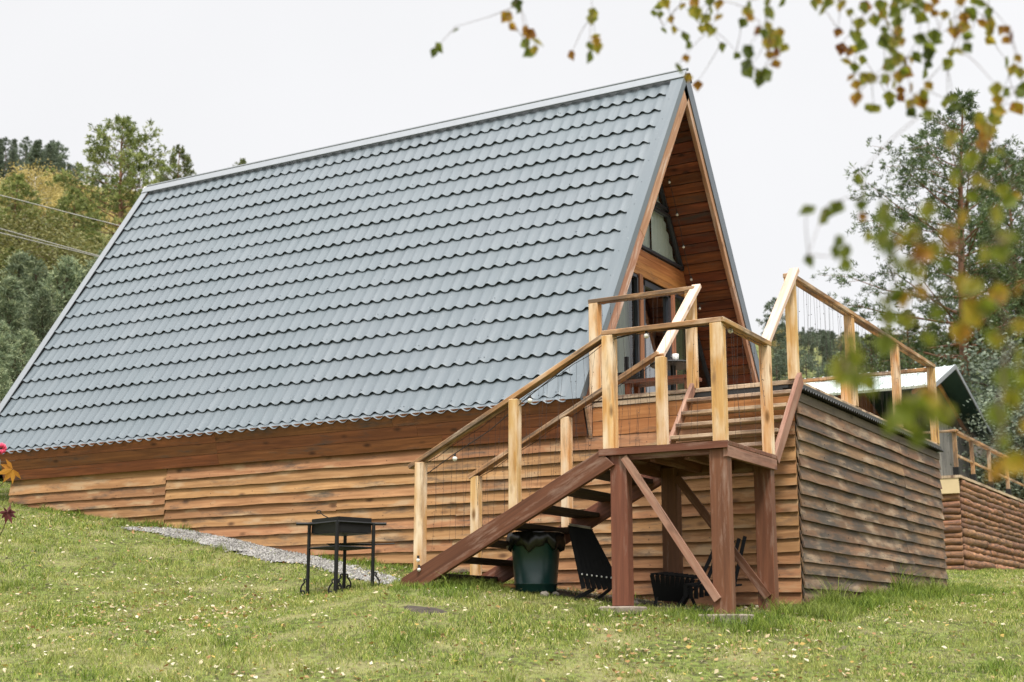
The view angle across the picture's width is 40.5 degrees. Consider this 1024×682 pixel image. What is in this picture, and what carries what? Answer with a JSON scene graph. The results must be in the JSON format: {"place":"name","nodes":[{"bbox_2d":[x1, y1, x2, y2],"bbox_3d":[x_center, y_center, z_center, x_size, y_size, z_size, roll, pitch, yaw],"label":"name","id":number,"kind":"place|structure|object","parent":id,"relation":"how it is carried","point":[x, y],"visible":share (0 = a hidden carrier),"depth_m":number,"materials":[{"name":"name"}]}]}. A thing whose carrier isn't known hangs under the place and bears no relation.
{"place":"outdoors","nodes":[
{"label":"outdoors","id":0,"kind":"place"},
{"bbox_2d":[0,228,99,256],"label":"overhead cable","id":1,"kind":"object","parent":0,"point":[49,244],"visible":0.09,"depth_m":30.36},
{"bbox_2d":[0,195,119,225],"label":"overhead cable","id":2,"kind":"object","parent":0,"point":[59,210],"visible":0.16,"depth_m":30.36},
{"bbox_2d":[122,525,400,584],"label":"path","id":3,"kind":"structure","parent":0,"point":[248,549],"depth_m":15.30,"materials":[{"name":"grey gravel"}]},
{"bbox_2d":[0,177,1023,681],"bbox_3d":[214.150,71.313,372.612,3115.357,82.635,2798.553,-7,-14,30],"label":"ground","id":4,"kind":"structure","parent":0,"point":[746,673],"depth_m":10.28,"materials":[{"name":"green plant"}]},
{"bbox_2d":[0,138,7,179],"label":"pine tree","id":5,"kind":"object","parent":4,"relation":"on","point":[3,163],"visible":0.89,"depth_m":128.96,"materials":[{"name":"green plant"}]},
{"bbox_2d":[0,319,13,399],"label":"pine tree","id":6,"kind":"object","parent":4,"relation":"on","point":[5,335],"visible":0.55,"depth_m":27.36,"materials":[{"name":"green plant"}]},
{"bbox_2d":[0,359,13,400],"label":"pine tree","id":7,"kind":"object","parent":4,"relation":"on","point":[4,390],"visible":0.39,"depth_m":25.78,"materials":[{"name":"green plant"}]},
{"bbox_2d":[0,443,20,534],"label":"garden plant","id":8,"kind":"object","parent":4,"relation":"on","point":[9,471],"visible":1,"depth_m":12.75,"materials":[{"name":"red plant"}]},
{"bbox_2d":[2,137,19,175],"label":"pine tree","id":9,"kind":"object","parent":4,"relation":"on","point":[5,139],"visible":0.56,"depth_m":138.46,"materials":[{"name":"green plant"}]},
{"bbox_2d":[4,151,18,176],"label":"pine tree","id":10,"kind":"object","parent":4,"relation":"on","point":[12,158],"visible":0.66,"depth_m":135.70,"materials":[{"name":"green plant"}]},
{"bbox_2d":[3,139,21,175],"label":"pine tree","id":11,"kind":"object","parent":4,"relation":"on","point":[15,141],"visible":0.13,"depth_m":145.87,"materials":[{"name":"green plant"}]},
{"bbox_2d":[0,249,35,357],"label":"pine tree","id":12,"kind":"object","parent":4,"relation":"on","point":[16,258],"visible":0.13,"depth_m":33.55,"materials":[{"name":"green plant"}]},
{"bbox_2d":[0,274,36,383],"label":"pine tree","id":13,"kind":"object","parent":4,"relation":"on","point":[8,310],"visible":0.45,"depth_m":29.10,"materials":[{"name":"green plant"}]},
{"bbox_2d":[0,328,40,389],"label":"pine tree","id":14,"kind":"object","parent":4,"relation":"on","point":[13,362],"visible":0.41,"depth_m":26.85,"materials":[{"name":"green plant"}]},
{"bbox_2d":[15,144,28,172],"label":"pine tree","id":15,"kind":"object","parent":4,"relation":"on","point":[25,149],"visible":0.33,"depth_m":135.27,"materials":[{"name":"green plant"}]},
{"bbox_2d":[0,246,43,291],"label":"pine tree","id":16,"kind":"object","parent":4,"relation":"on","point":[7,254],"visible":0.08,"depth_m":36.71,"materials":[{"name":"green plant"}]},
{"bbox_2d":[16,136,31,162],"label":"pine tree","id":17,"kind":"object","parent":4,"relation":"on","point":[21,145],"visible":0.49,"depth_m":145.85,"materials":[{"name":"green plant"}]},
{"bbox_2d":[0,171,53,257],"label":"pine tree","id":18,"kind":"object","parent":4,"relation":"on","point":[19,179],"visible":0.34,"depth_m":47.56,"materials":[{"name":"green plant"}]},
{"bbox_2d":[24,346,36,367],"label":"pine tree","id":19,"kind":"object","parent":4,"relation":"on","point":[32,351],"visible":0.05,"depth_m":26.39,"materials":[{"name":"green plant"}]},
{"bbox_2d":[19,140,43,174],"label":"pine tree","id":20,"kind":"object","parent":4,"relation":"on","point":[31,151],"visible":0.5,"depth_m":127.68,"materials":[{"name":"green plant"}]},
{"bbox_2d":[17,139,49,176],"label":"pine tree","id":21,"kind":"object","parent":4,"relation":"on","point":[36,154],"visible":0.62,"depth_m":127.49,"materials":[{"name":"green plant"}]},
{"bbox_2d":[11,253,60,335],"bbox_3d":[-10.723,-0.527,31.904,1.735,3.071,1.889,-1,-12,3],"label":"pine tree","id":22,"kind":"object","parent":4,"relation":"on","point":[30,270],"visible":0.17,"depth_m":31.95,"materials":[{"name":"green plant"}]},
{"bbox_2d":[11,288,61,361],"bbox_3d":[-9.638,0.126,28.423,1.453,2.362,1.334,1,-12,-2],"label":"pine tree","id":23,"kind":"object","parent":4,"relation":"on","point":[33,324],"visible":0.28,"depth_m":28.27,"materials":[{"name":"green plant"}]},
{"bbox_2d":[0,158,79,243],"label":"birch tree","id":24,"kind":"object","parent":4,"relation":"on","point":[33,178],"visible":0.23,"depth_m":61.60,"materials":[{"name":"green plant"}]},
{"bbox_2d":[38,143,60,183],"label":"pine tree","id":25,"kind":"object","parent":4,"relation":"on","point":[51,155],"visible":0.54,"depth_m":128.41,"materials":[{"name":"green plant"}]},
{"bbox_2d":[0,206,103,296],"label":"bushy tree","id":26,"kind":"object","parent":4,"relation":"on","point":[53,253],"visible":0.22,"depth_m":37.24,"materials":[{"name":"green plant"}]},
{"bbox_2d":[18,254,87,337],"bbox_3d":[-10.157,-0.527,30.727,1.708,3.091,1.874,-2,-12,9],"label":"pine tree","id":27,"kind":"object","parent":4,"relation":"on","point":[70,273],"visible":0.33,"depth_m":30.93,"materials":[{"name":"green plant"}]},
{"bbox_2d":[42,143,64,164],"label":"pine tree","id":28,"kind":"object","parent":4,"relation":"on","point":[56,153],"visible":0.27,"depth_m":146.66,"materials":[{"name":"green plant"}]},
{"bbox_2d":[49,139,66,166],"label":"pine tree","id":29,"kind":"object","parent":4,"relation":"on","point":[53,142],"visible":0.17,"depth_m":149.86,"materials":[{"name":"green plant"}]},
{"bbox_2d":[0,175,117,285],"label":"bushy tree","id":30,"kind":"object","parent":4,"relation":"on","point":[19,227],"visible":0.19,"depth_m":41.12,"materials":[{"name":"green plant"}]},
{"bbox_2d":[55,141,72,168],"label":"pine tree","id":31,"kind":"object","parent":4,"relation":"on","point":[65,149],"visible":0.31,"depth_m":150.19,"materials":[{"name":"green plant"}]},
{"bbox_2d":[27,166,105,230],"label":"birch tree","id":32,"kind":"object","parent":4,"relation":"on","point":[56,192],"visible":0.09,"depth_m":65.44,"materials":[{"name":"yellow plant"}]},
{"bbox_2d":[55,265,85,300],"bbox_3d":[-10.046,-0.343,31.906,1.707,2.775,1.568,1,-12,-4],"label":"pine tree","id":33,"kind":"object","parent":4,"relation":"on","point":[83,275],"visible":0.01,"depth_m":31.80,"materials":[{"name":"green plant"}]},
{"bbox_2d":[65,165,79,181],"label":"pine tree","id":34,"kind":"object","parent":4,"relation":"on","point":[69,167],"visible":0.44,"depth_m":128.62,"materials":[{"name":"green plant"}]},
{"bbox_2d":[35,186,111,260],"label":"pine tree","id":35,"kind":"object","parent":4,"relation":"on","point":[80,205],"visible":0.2,"depth_m":45.56,"materials":[{"name":"green plant"}]},
{"bbox_2d":[52,227,111,284],"bbox_3d":[-12.098,-1.488,39.685,2.693,3.688,2.649,4,-13,-20],"label":"pine tree","id":36,"kind":"object","parent":4,"relation":"on","point":[95,232],"visible":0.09,"depth_m":39.81,"materials":[{"name":"green plant"}]},
{"bbox_2d":[44,202,120,274],"bbox_3d":[-11.179,-1.326,39.640,6.811,4.708,6.927,-2,-12,9],"label":"bushy tree","id":37,"kind":"object","parent":4,"relation":"on","point":[104,246],"depth_m":38.56,"materials":[{"name":"green plant"}]},
{"bbox_2d":[41,177,128,235],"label":"birch tree","id":38,"kind":"object","parent":4,"relation":"on","point":[105,226],"visible":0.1,"depth_m":59.52,"materials":[{"name":"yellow plant"}]},
{"bbox_2d":[83,248,103,274],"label":"pine tree","id":39,"kind":"object","parent":4,"relation":"on","point":[88,265],"visible":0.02,"depth_m":33.80,"materials":[{"name":"green plant"}]},
{"bbox_2d":[91,191,118,235],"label":"birch tree","id":40,"kind":"object","parent":4,"relation":"on","point":[108,217],"visible":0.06,"depth_m":85.15,"materials":[{"name":"green plant"}]},
{"bbox_2d":[41,113,177,237],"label":"pine tree","id":41,"kind":"object","parent":4,"relation":"on","point":[131,169],"visible":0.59,"depth_m":48.94,"materials":[{"name":"green plant"}]},
{"bbox_2d":[155,144,195,182],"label":"pine tree","id":42,"kind":"object","parent":4,"relation":"on","point":[183,156],"visible":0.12,"depth_m":57.52,"materials":[{"name":"green plant"}]},
{"bbox_2d":[296,516,386,594],"bbox_3d":[-1.592,2.015,12.873,0.656,0.723,0.568,-10,-15,40],"label":"barbecue","id":43,"kind":"object","parent":4,"relation":"on","point":[338,526],"visible":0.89,"depth_m":12.82,"materials":[{"name":"black paint"}]},
{"bbox_2d":[327,543,394,545],"bbox_3d":[-1.402,1.890,12.899,0.620,0.020,0.210,0,-12,0],"label":"grill grate","id":44,"kind":"object","parent":43,"relation":"on","point":[353,544],"visible":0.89,"depth_m":12.89,"materials":[{"name":"black metal"}]},
{"bbox_2d":[404,605,446,613],"bbox_3d":[-0.701,2.126,10.956,0.512,0.086,0.281,-7,-14,30],"label":"flat stone","id":45,"kind":"object","parent":4,"relation":"on","point":[421,609],"visible":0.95,"depth_m":10.93,"materials":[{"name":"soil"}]},
{"bbox_2d":[0,67,947,607],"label":"frame cabin","id":46,"kind":"object","parent":4,"relation":"on","point":[270,351],"visible":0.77,"depth_m":16.36,"materials":[{"name":"grey metal"}]},
{"bbox_2d":[618,357,643,392],"bbox_3d":[1.115,0.359,14.570,0.415,0.750,0.408,-7,-14,30],"label":"patio chair","id":47,"kind":"object","parent":46,"relation":"on","point":[626,363],"visible":0.05,"depth_m":14.43,"materials":[{"name":"black metal"}]},
{"bbox_2d":[632,273,639,375],"bbox_3d":[0.860,-0.072,15.396,0.050,1.909,2.503,-7,-14,30],"label":"window","id":48,"kind":"structure","parent":46,"relation":"in","point":[635,277],"depth_m":16.51,"materials":[{"name":"metal"}]},
{"bbox_2d":[643,279,671,392],"bbox_3d":[1.787,0.238,16.880,0.110,1.870,0.830,-7,-14,30],"label":"door","id":49,"kind":"structure","parent":46,"relation":"in","point":[646,284],"depth_m":17.16,"materials":[{"name":"brown wood"}]},
{"bbox_2d":[655,184,668,212],"bbox_3d":[1.586,-2.253,17.111,0.050,0.999,1.565,-7,-14,30],"label":"window","id":50,"kind":"structure","parent":46,"relation":"in","point":[664,207],"depth_m":17.57,"materials":[{"name":"black glass"}]},
{"bbox_2d":[622,374,701,394],"bbox_3d":[1.517,0.503,14.000,0.750,0.235,0.290,-7,-14,30],"label":"bench","id":51,"kind":"object","parent":46,"relation":"on","point":[672,379],"visible":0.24,"depth_m":14.00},
{"bbox_2d":[641,206,683,270],"bbox_3d":[1.586,-1.426,16.939,0.050,0.649,2.431,-7,-14,30],"label":"window","id":52,"kind":"structure","parent":46,"relation":"in","point":[679,266],"depth_m":17.67,"materials":[{"name":"black metal"}]},
{"bbox_2d":[650,360,685,389],"bbox_3d":[1.714,0.500,14.694,0.500,0.525,0.500,-7,-14,30],"label":"patio table","id":53,"kind":"object","parent":46,"relation":"on","point":[674,365],"visible":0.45,"depth_m":14.69,"materials":[{"name":"black paint"}]},
{"bbox_2d":[698,335,710,386],"bbox_3d":[2.650,0.686,18.344,0.050,1.630,1.169,-7,-14,30],"label":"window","id":54,"kind":"structure","parent":46,"relation":"in","point":[700,350],"depth_m":18.19,"materials":[{"name":"black glass"}]},
{"bbox_2d":[588,273,939,443],"bbox_3d":[2.787,0.458,15.658,2.700,1.000,5.300,-7,-14,30],"label":"deck railing","id":55,"kind":"object","parent":46,"relation":"on","point":[595,330],"visible":0.56,"depth_m":13.76,"materials":[{"name":"brown wood"}]},
{"bbox_2d":[597,291,687,392],"bbox_3d":[1.272,0.026,13.523,1.001,0.933,0.030,-7,-14,30],"label":"string light curtain","id":56,"kind":"object","parent":55,"relation":"hanging from","point":[640,299],"visible":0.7,"depth_m":13.53,"materials":[{"name":"black plastic"}]},
{"bbox_2d":[796,280,937,437],"bbox_3d":[3.995,0.438,15.440,2.156,0.956,5.672,-1,-12,6],"label":"string light curtain","id":57,"kind":"object","parent":55,"relation":"hanging from","point":[840,348],"visible":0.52,"depth_m":14.54,"materials":[{"name":"black plastic"}]},
{"bbox_2d":[0,504,1023,681],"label":"fallen leaves","id":58,"kind":"object","parent":4,"relation":"on","point":[503,595],"visible":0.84,"depth_m":10.61,"materials":[{"name":"yellow plant"}]},
{"bbox_2d":[400,267,803,625],"bbox_3d":[0.855,0.950,12.463,3.259,3.370,2.062,-7,-14,30],"label":"outdoor staircase","id":59,"kind":"structure","parent":4,"relation":"on","point":[666,463],"depth_m":11.77,"materials":[{"name":"wood"}]},
{"bbox_2d":[426,346,601,542],"bbox_3d":[-0.004,0.927,11.963,1.840,1.682,0.030,-7,-14,30],"label":"string light curtain","id":60,"kind":"object","parent":59,"relation":"hanging from","point":[499,441],"visible":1,"depth_m":12.03,"materials":[{"name":"black plastic"}]},
{"bbox_2d":[482,362,654,554],"bbox_3d":[0.485,1.105,12.818,1.883,1.680,0.043,-7,-14,30],"label":"string light curtain","id":61,"kind":"object","parent":59,"relation":"hanging from","point":[574,441],"visible":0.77,"depth_m":12.83,"materials":[{"name":"black plastic"}]},
{"bbox_2d":[416,179,732,571],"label":"festoon lights","id":62,"kind":"object","parent":59,"relation":"attached to","point":[529,400],"visible":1,"depth_m":12.02,"materials":[{"name":"black"}]},
{"bbox_2d":[613,325,766,441],"bbox_3d":[1.639,0.388,11.385,0.722,0.933,1.503,-34,-35,69],"label":"string light curtain","id":63,"kind":"object","parent":59,"relation":"hanging from","point":[633,334],"visible":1,"depth_m":11.32,"materials":[{"name":"black plastic"}]},
{"bbox_2d":[509,587,765,613],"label":"soil","id":64,"kind":"structure","parent":4,"relation":"on","point":[564,593],"depth_m":11.98,"materials":[{"name":"brown soil"}]},
{"bbox_2d":[506,531,565,592],"bbox_3d":[0.206,1.941,12.154,0.524,0.524,0.531,-7,-14,30],"label":"rubbish bin","id":65,"kind":"object","parent":64,"relation":"on","point":[535,556],"visible":0.91,"depth_m":11.98,"materials":[{"name":"green plastic"}]},
{"bbox_2d":[568,523,611,600],"bbox_3d":[0.669,1.923,11.906,0.546,0.712,0.258,6,-13,-28],"label":"slatted chair","id":66,"kind":"object","parent":64,"relation":"on","point":[594,567],"visible":0.89,"depth_m":11.91,"materials":[{"name":"metal"}]},
{"bbox_2d":[650,572,698,605],"bbox_3d":[1.447,2.111,11.697,0.285,0.331,0.646,-25,-27,64],"label":"fire pit","id":67,"kind":"object","parent":64,"relation":"on","point":[665,587],"visible":0.84,"depth_m":11.65,"materials":[{"name":"black metal"}]},
{"bbox_2d":[677,536,746,607],"bbox_3d":[1.733,1.969,11.764,0.846,0.665,0.280,11,-16,-42],"label":"slatted chair","id":68,"kind":"object","parent":64,"relation":"on","point":[696,586],"visible":0.38,"depth_m":11.57,"materials":[{"name":"black metal"}]},
{"bbox_2d":[430,0,1023,481],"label":"birch tree","id":69,"kind":"object","parent":4,"relation":"on","point":[904,410],"visible":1,"depth_m":2.81,"materials":[{"name":"green plant"}]},
{"bbox_2d":[756,297,785,351],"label":"pine tree","id":70,"kind":"object","parent":4,"relation":"on","point":[769,304],"visible":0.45,"depth_m":89.60,"materials":[{"name":"green plant"}]},
{"bbox_2d":[771,339,786,354],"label":"pine tree","id":71,"kind":"object","parent":4,"relation":"on","point":[781,346],"visible":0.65,"depth_m":85.42,"materials":[{"name":"green plant"}]},
{"bbox_2d":[772,355,787,380],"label":"pine tree","id":72,"kind":"object","parent":4,"relation":"on","point":[783,369],"visible":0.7,"depth_m":73.82,"materials":[{"name":"green plant"}]},
{"bbox_2d":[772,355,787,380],"bbox_3d":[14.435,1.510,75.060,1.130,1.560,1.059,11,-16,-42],"label":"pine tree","id":73,"kind":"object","parent":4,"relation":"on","point":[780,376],"visible":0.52,"depth_m":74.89,"materials":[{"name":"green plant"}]},
{"bbox_2d":[773,352,786,376],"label":"pine tree","id":74,"kind":"object","parent":4,"relation":"on","point":[784,354],"visible":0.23,"depth_m":77.24,"materials":[{"name":"green plant"}]},
{"bbox_2d":[798,331,811,350],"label":"pine tree","id":75,"kind":"object","parent":4,"relation":"on","point":[802,333],"visible":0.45,"depth_m":95.97,"materials":[{"name":"green plant"}]},
{"bbox_2d":[799,334,816,351],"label":"pine tree","id":76,"kind":"object","parent":4,"relation":"on","point":[807,340],"visible":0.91,"depth_m":93.75,"materials":[{"name":"green plant"}]},
{"bbox_2d":[800,354,816,378],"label":"pine tree","id":77,"kind":"object","parent":4,"relation":"on","point":[808,365],"visible":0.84,"depth_m":78.55,"materials":[{"name":"green plant"}]},
{"bbox_2d":[799,349,817,373],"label":"pine tree","id":78,"kind":"object","parent":4,"relation":"on","point":[805,352],"visible":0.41,"depth_m":81.08,"materials":[{"name":"green plant"}]},
{"bbox_2d":[802,346,820,368],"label":"pine tree","id":79,"kind":"object","parent":4,"relation":"on","point":[813,353],"visible":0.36,"depth_m":84.67,"materials":[{"name":"green plant"}]},
{"bbox_2d":[807,332,819,345],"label":"pine tree","id":80,"kind":"object","parent":4,"relation":"on","point":[813,334],"visible":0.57,"depth_m":98.53,"materials":[{"name":"green plant"}]},
{"bbox_2d":[807,365,824,377],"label":"pine tree","id":81,"kind":"object","parent":4,"relation":"on","point":[817,368],"visible":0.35,"depth_m":73.51,"materials":[{"name":"green plant"}]},
{"bbox_2d":[815,335,826,354],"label":"pine tree","id":82,"kind":"object","parent":4,"relation":"on","point":[822,349],"visible":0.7,"depth_m":96.47,"materials":[{"name":"green plant"}]},
{"bbox_2d":[820,343,833,364],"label":"pine tree","id":83,"kind":"object","parent":4,"relation":"on","point":[827,351],"visible":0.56,"depth_m":88.89,"materials":[{"name":"green plant"}]},
{"bbox_2d":[819,350,843,377],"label":"pine tree","id":84,"kind":"object","parent":4,"relation":"on","point":[827,369],"visible":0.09,"depth_m":65.81,"materials":[{"name":"green plant"}]},
{"bbox_2d":[827,339,837,356],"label":"pine tree","id":85,"kind":"object","parent":4,"relation":"on","point":[833,346],"visible":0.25,"depth_m":93.00,"materials":[{"name":"green plant"}]},
{"bbox_2d":[834,336,844,350],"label":"pine tree","id":86,"kind":"object","parent":4,"relation":"on","point":[837,343],"visible":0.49,"depth_m":97.80,"materials":[{"name":"green plant"}]},
{"bbox_2d":[857,333,907,371],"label":"pine tree","id":87,"kind":"object","parent":4,"relation":"on","point":[868,342],"visible":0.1,"depth_m":47.45,"materials":[{"name":"green plant"}]},
{"bbox_2d":[839,336,956,371],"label":"bushy tree","id":88,"kind":"object","parent":4,"relation":"on","point":[885,361],"visible":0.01,"depth_m":47.26,"materials":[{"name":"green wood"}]},
{"bbox_2d":[870,309,952,369],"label":"pine tree","id":89,"kind":"object","parent":4,"relation":"on","point":[915,325],"visible":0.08,"depth_m":49.80,"materials":[{"name":"green plant"}]},
{"bbox_2d":[805,364,1023,570],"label":"neighbour cabin","id":90,"kind":"object","parent":4,"relation":"on","point":[984,525],"visible":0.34,"depth_m":24.75,"materials":[{"name":"brown wood"}]},
{"bbox_2d":[927,429,1023,494],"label":"deck railing","id":91,"kind":"object","parent":90,"relation":"on","point":[956,456],"visible":0.51,"depth_m":23.20,"materials":[{"name":"brown wood"}]},
{"bbox_2d":[811,87,1023,388],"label":"pine tree","id":92,"kind":"object","parent":4,"relation":"on","point":[923,158],"visible":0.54,"depth_m":42.45,"materials":[{"name":"green plant"}]},
{"bbox_2d":[906,322,956,366],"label":"pine tree","id":93,"kind":"object","parent":4,"relation":"on","point":[935,333],"visible":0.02,"depth_m":54.90,"materials":[{"name":"green plant"}]},
{"bbox_2d":[886,313,1023,442],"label":"bushy tree","id":94,"kind":"object","parent":4,"relation":"on","point":[991,363],"visible":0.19,"depth_m":35.55,"materials":[{"name":"green leaves"},{"name":"bark"}]},
{"bbox_2d":[913,148,1023,367],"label":"pine tree","id":95,"kind":"object","parent":4,"relation":"on","point":[1015,170],"visible":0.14,"depth_m":49.61,"materials":[{"name":"green plant"}]},
{"bbox_2d":[916,366,1023,499],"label":"bushy tree","id":96,"kind":"object","parent":4,"relation":"on","point":[1013,427],"visible":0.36,"depth_m":29.43,"materials":[{"name":"green plant"}]},
{"bbox_2d":[932,298,1012,370],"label":"pine tree","id":97,"kind":"object","parent":4,"relation":"on","point":[951,338],"visible":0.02,"depth_m":45.51,"materials":[{"name":"green plant"}]},
{"bbox_2d":[939,374,1015,483],"bbox_3d":[11.400,2.902,33.571,5.272,4.518,5.165,7,-14,-30],"label":"bushy tree","id":98,"kind":"object","parent":4,"relation":"on","point":[988,406],"visible":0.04,"depth_m":33.58,"materials":[{"name":"green plant"}]},
{"bbox_2d":[958,281,1023,371],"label":"pine tree","id":99,"kind":"object","parent":4,"relation":"on","point":[986,326],"visible":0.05,"depth_m":43.57,"materials":[{"name":"green plant"}]},
{"bbox_2d":[969,366,1015,488],"bbox_3d":[13.243,2.603,37.280,3.254,4.475,2.987,1,-12,-4],"label":"bushy tree","id":100,"kind":"object","parent":4,"relation":"on","point":[978,389],"visible":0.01,"depth_m":37.77,"materials":[{"name":"green plant"}]},
{"bbox_2d":[967,332,1023,392],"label":"pine tree","id":101,"kind":"object","parent":4,"relation":"on","point":[1021,345],"visible":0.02,"depth_m":39.70,"materials":[{"name":"green plant"}]},
{"bbox_2d":[969,416,1023,498],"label":"bushy tree","id":102,"kind":"object","parent":4,"relation":"on","point":[986,472],"visible":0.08,"depth_m":30.34,"materials":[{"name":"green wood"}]},
{"bbox_2d":[970,208,1023,332],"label":"pine tree","id":103,"kind":"object","parent":4,"relation":"on","point":[1014,258],"visible":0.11,"depth_m":45.59,"materials":[{"name":"green plant"}]},
{"bbox_2d":[994,370,1023,498],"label":"bushy tree","id":104,"kind":"object","parent":4,"relation":"on","point":[1014,382],"visible":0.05,"depth_m":33.13,"materials":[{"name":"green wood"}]},
{"bbox_2d":[0,0,1023,359],"label":"sky","id":105,"kind":"structure","parent":0,"point":[224,81],"materials":[{"name":"white"}]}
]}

